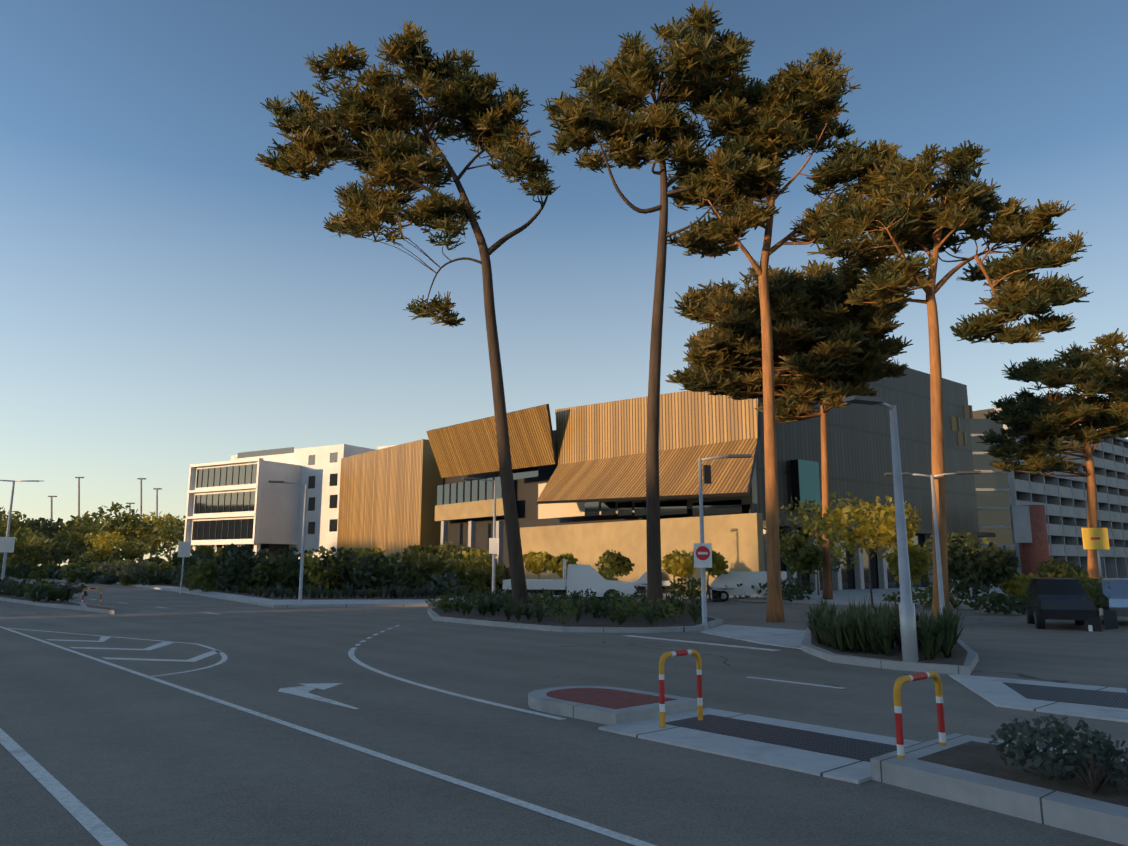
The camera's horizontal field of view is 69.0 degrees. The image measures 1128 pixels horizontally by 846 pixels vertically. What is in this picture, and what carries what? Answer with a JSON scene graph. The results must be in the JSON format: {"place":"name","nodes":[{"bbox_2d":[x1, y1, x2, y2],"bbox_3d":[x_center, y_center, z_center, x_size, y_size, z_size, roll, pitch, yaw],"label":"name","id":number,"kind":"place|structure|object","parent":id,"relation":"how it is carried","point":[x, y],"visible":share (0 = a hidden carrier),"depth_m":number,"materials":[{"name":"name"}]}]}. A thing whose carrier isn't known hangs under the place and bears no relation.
{"place":"outdoors","nodes":[
{"label":"outdoors","id":0,"kind":"place"},
{"bbox_2d":[0,576,1127,845],"bbox_3d":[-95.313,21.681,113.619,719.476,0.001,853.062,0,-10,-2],"label":"road asphalt","id":1,"kind":"structure","parent":0,"point":[128,758],"depth_m":8.51,"materials":[{"name":"grey asphalt"}]},
{"bbox_2d":[0,480,38,579],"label":"street light","id":2,"kind":"object","parent":1,"relation":"on","point":[7,542],"visible":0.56,"depth_m":107.68,"materials":[{"name":"metal"}]},
{"bbox_2d":[82,588,101,605],"bbox_3d":[-20.416,7.520,35.495,0.800,0.768,0.097,9,-13,-41],"label":"hoop barrier","id":3,"kind":"object","parent":1,"relation":"on","point":[92,588],"visible":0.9,"depth_m":35.59,"materials":[{"name":"metal"}]},
{"bbox_2d":[178,541,190,592],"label":"sign post","id":4,"kind":"object","parent":1,"relation":"on","point":[184,548],"visible":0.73,"depth_m":53.16,"materials":[{"name":"metal"}]},
{"bbox_2d":[268,480,307,602],"bbox_3d":[-12.149,5.242,35.855,1.760,5.380,0.316,4,-11,-22],"label":"lamp pole","id":5,"kind":"object","parent":1,"relation":"on","point":[302,557],"visible":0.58,"depth_m":36.04,"materials":[{"name":"metal"}]},
{"bbox_2d":[0,599,843,845],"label":"road markings","id":6,"kind":"object","parent":1,"relation":"on","point":[98,830],"visible":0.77,"depth_m":7.54,"materials":[{"name":"paint"}]},
{"bbox_2d":[463,477,498,593],"bbox_3d":[-3.810,5.341,37.279,1.693,5.680,0.330,3,-10,-17],"label":"lamp pole","id":7,"kind":"object","parent":1,"relation":"on","point":[494,545],"visible":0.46,"depth_m":37.35,"materials":[{"name":"metal"}]},
{"bbox_2d":[503,559,636,606],"bbox_3d":[0.267,7.306,35.320,5.719,2.885,2.807,0,-10,-2],"label":"pickup truck","id":8,"kind":"object","parent":1,"relation":"on","point":[581,577],"visible":0.56,"depth_m":34.21,"materials":[{"name":"white paint"},{"name":"dark metal"},{"name":"glass"}]},
{"bbox_2d":[626,572,672,593],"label":"car","id":9,"kind":"object","parent":1,"relation":"on","point":[640,584],"visible":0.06,"depth_m":48.56,"materials":[{"name":"white metal"}]},
{"bbox_2d":[709,571,787,601],"bbox_3d":[8.993,8.317,40.074,3.811,2.128,2.126,-2,-10,10],"label":"white van","id":10,"kind":"object","parent":1,"relation":"on","point":[719,591],"visible":0.54,"depth_m":39.88,"materials":[{"name":"white metal"}]},
{"bbox_2d":[665,256,912,599],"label":"pine","id":11,"kind":"object","parent":1,"relation":"on","point":[831,341],"visible":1,"depth_m":40.27,"materials":[{"name":"green plant"}]},
{"bbox_2d":[667,44,912,621],"bbox_3d":[7.442,-3.221,26.562,8.354,18.928,4.807,0,-10,-2],"label":"pine","id":12,"kind":"object","parent":1,"relation":"on","point":[776,122],"visible":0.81,"depth_m":26.74,"materials":[{"name":"green plant"}]},
{"bbox_2d":[893,671,945,758],"bbox_3d":[2.912,2.443,6.699,0.830,0.768,0.097,9,-13,-41],"label":"hoop barrier","id":13,"kind":"object","parent":1,"relation":"on","point":[900,682],"visible":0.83,"depth_m":6.64,"materials":[{"name":"red metal"}]},
{"bbox_2d":[884,471,980,614],"bbox_3d":[10.761,3.595,23.632,2.600,4.380,0.280,-2,-10,10],"label":"lamp pole","id":14,"kind":"object","parent":1,"relation":"on","point":[939,575],"visible":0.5,"depth_m":23.70,"materials":[{"name":"metal"}]},
{"bbox_2d":[807,140,1092,618],"bbox_3d":[12.092,-1.461,25.027,8.682,14.946,4.508,0,-10,-2],"label":"pine","id":15,"kind":"object","parent":1,"relation":"on","point":[896,221],"visible":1,"depth_m":25.06,"materials":[{"name":"green plant"}]},
{"bbox_2d":[1026,578,1117,631],"bbox_3d":[14.129,5.311,22.835,2.019,1.952,3.317,-4,-11,23],"label":"black suv","id":16,"kind":"object","parent":1,"relation":"on","point":[1059,598],"visible":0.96,"depth_m":22.01,"materials":[{"name":"grey metal"}]},
{"bbox_2d":[1081,528,1109,576],"bbox_3d":[24.816,6.618,38.145,1.196,3.464,0.160,0,-10,-2],"label":"yellow sign board","id":17,"kind":"object","parent":1,"relation":"on","point":[1096,538],"visible":0.83,"depth_m":38.28,"materials":[{"name":"orange"}]},
{"bbox_2d":[1089,578,1127,624],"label":"grey car","id":18,"kind":"object","parent":1,"relation":"on","point":[1115,596],"visible":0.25,"depth_m":23.86,"materials":[{"name":"silver metal"}]},
{"bbox_2d":[0,0,1127,565],"label":"sky","id":19,"kind":"structure","parent":0,"point":[172,300],"materials":[{"name":"blue"}]},
{"bbox_2d":[970,407,1127,577],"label":"apartment block","id":20,"kind":"structure","parent":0,"point":[1032,520],"depth_m":98.47,"materials":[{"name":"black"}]},
{"label":"ground","id":21,"kind":"structure","parent":0,"visible":0},
{"bbox_2d":[48,496,56,522],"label":"light mast","id":22,"kind":"object","parent":21,"relation":"on","point":[51,513],"visible":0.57,"depth_m":254.96,"materials":[{"name":"metal"}]},
{"bbox_2d":[75,477,83,515],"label":"light mast","id":23,"kind":"object","parent":21,"relation":"on","point":[79,494],"visible":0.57,"depth_m":255.86,"materials":[{"name":"metal"}]},
{"bbox_2d":[0,501,216,568],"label":"trees","id":24,"kind":"object","parent":21,"relation":"on","point":[43,542],"visible":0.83,"depth_m":165.26,"materials":[{"name":"green plant"}]},
{"bbox_2d":[137,478,145,561],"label":"light mast","id":25,"kind":"object","parent":21,"relation":"on","point":[141,496],"visible":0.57,"depth_m":256.28,"materials":[{"name":"metal"}]},
{"bbox_2d":[153,488,161,556],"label":"light mast","id":26,"kind":"object","parent":21,"relation":"on","point":[156,553],"visible":0.57,"depth_m":256.03,"materials":[{"name":"metal"}]},
{"bbox_2d":[184,444,395,564],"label":"white building","id":27,"kind":"structure","parent":21,"relation":"on","point":[239,499],"depth_m":102.25,"materials":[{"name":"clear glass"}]},
{"bbox_2d":[0,541,1109,614],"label":"verge planting","id":28,"kind":"object","parent":21,"relation":"on","point":[234,568],"visible":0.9,"depth_m":48.05,"materials":[{"name":"green plant"}]},
{"bbox_2d":[0,582,1127,845],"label":"kerb islands","id":29,"kind":"object","parent":21,"relation":"on","point":[970,770],"visible":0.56,"depth_m":8.64,"materials":[{"name":"concrete"}]},
{"bbox_2d":[255,20,560,614],"bbox_3d":[-5.346,-3.441,27.757,10.486,19.844,5.081,0,-10,-2],"label":"pine","id":30,"kind":"object","parent":29,"relation":"on","point":[388,153],"visible":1,"depth_m":28.16,"materials":[{"name":"green plant"}]},
{"bbox_2d":[0,576,1127,794],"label":"island plants","id":31,"kind":"object","parent":29,"relation":"on","point":[865,630],"visible":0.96,"depth_m":14.66,"materials":[{"name":"green plant"}]},
{"bbox_2d":[540,0,758,617],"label":"pine","id":32,"kind":"object","parent":29,"relation":"on","point":[696,70],"visible":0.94,"depth_m":26.48,"materials":[{"name":"green plant"}]},
{"bbox_2d":[659,649,702,727],"bbox_3d":[1.225,2.775,8.583,0.700,0.768,0.097,9,-13,-41],"label":"hoop barrier","id":33,"kind":"object","parent":29,"relation":"on","point":[666,655],"visible":0.94,"depth_m":8.57,"materials":[{"name":"red metal"}]},
{"bbox_2d":[693,454,751,629],"bbox_3d":[4.322,3.188,22.192,1.645,4.680,0.280,-1,-10,4],"label":"street lamp","id":34,"kind":"object","parent":29,"relation":"on","point":[702,555],"visible":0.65,"depth_m":22.10,"materials":[{"name":"metal"}]},
{"bbox_2d":[842,395,918,661],"bbox_3d":[5.245,1.783,13.505,1.131,4.430,0.353,4,-11,-20],"label":"lamp pole","id":35,"kind":"object","parent":29,"relation":"on","point":[908,630],"visible":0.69,"depth_m":13.54,"materials":[{"name":"metal"}]},
{"bbox_2d":[976,328,1127,594],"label":"pine","id":36,"kind":"object","parent":29,"relation":"on","point":[1089,373],"visible":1,"depth_m":46.76,"materials":[{"name":"green plant"}]},
{"bbox_2d":[336,328,995,595],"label":"timber building","id":37,"kind":"structure","parent":21,"relation":"on","point":[579,475],"depth_m":62.27,"materials":[{"name":"timber battens"},{"name":"concrete"},{"name":"glass"}]},
{"bbox_2d":[360,491,1090,607],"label":"street saplings","id":38,"kind":"object","parent":21,"relation":"on","point":[804,553],"visible":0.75,"depth_m":37.19,"materials":[{"name":"green plant"}]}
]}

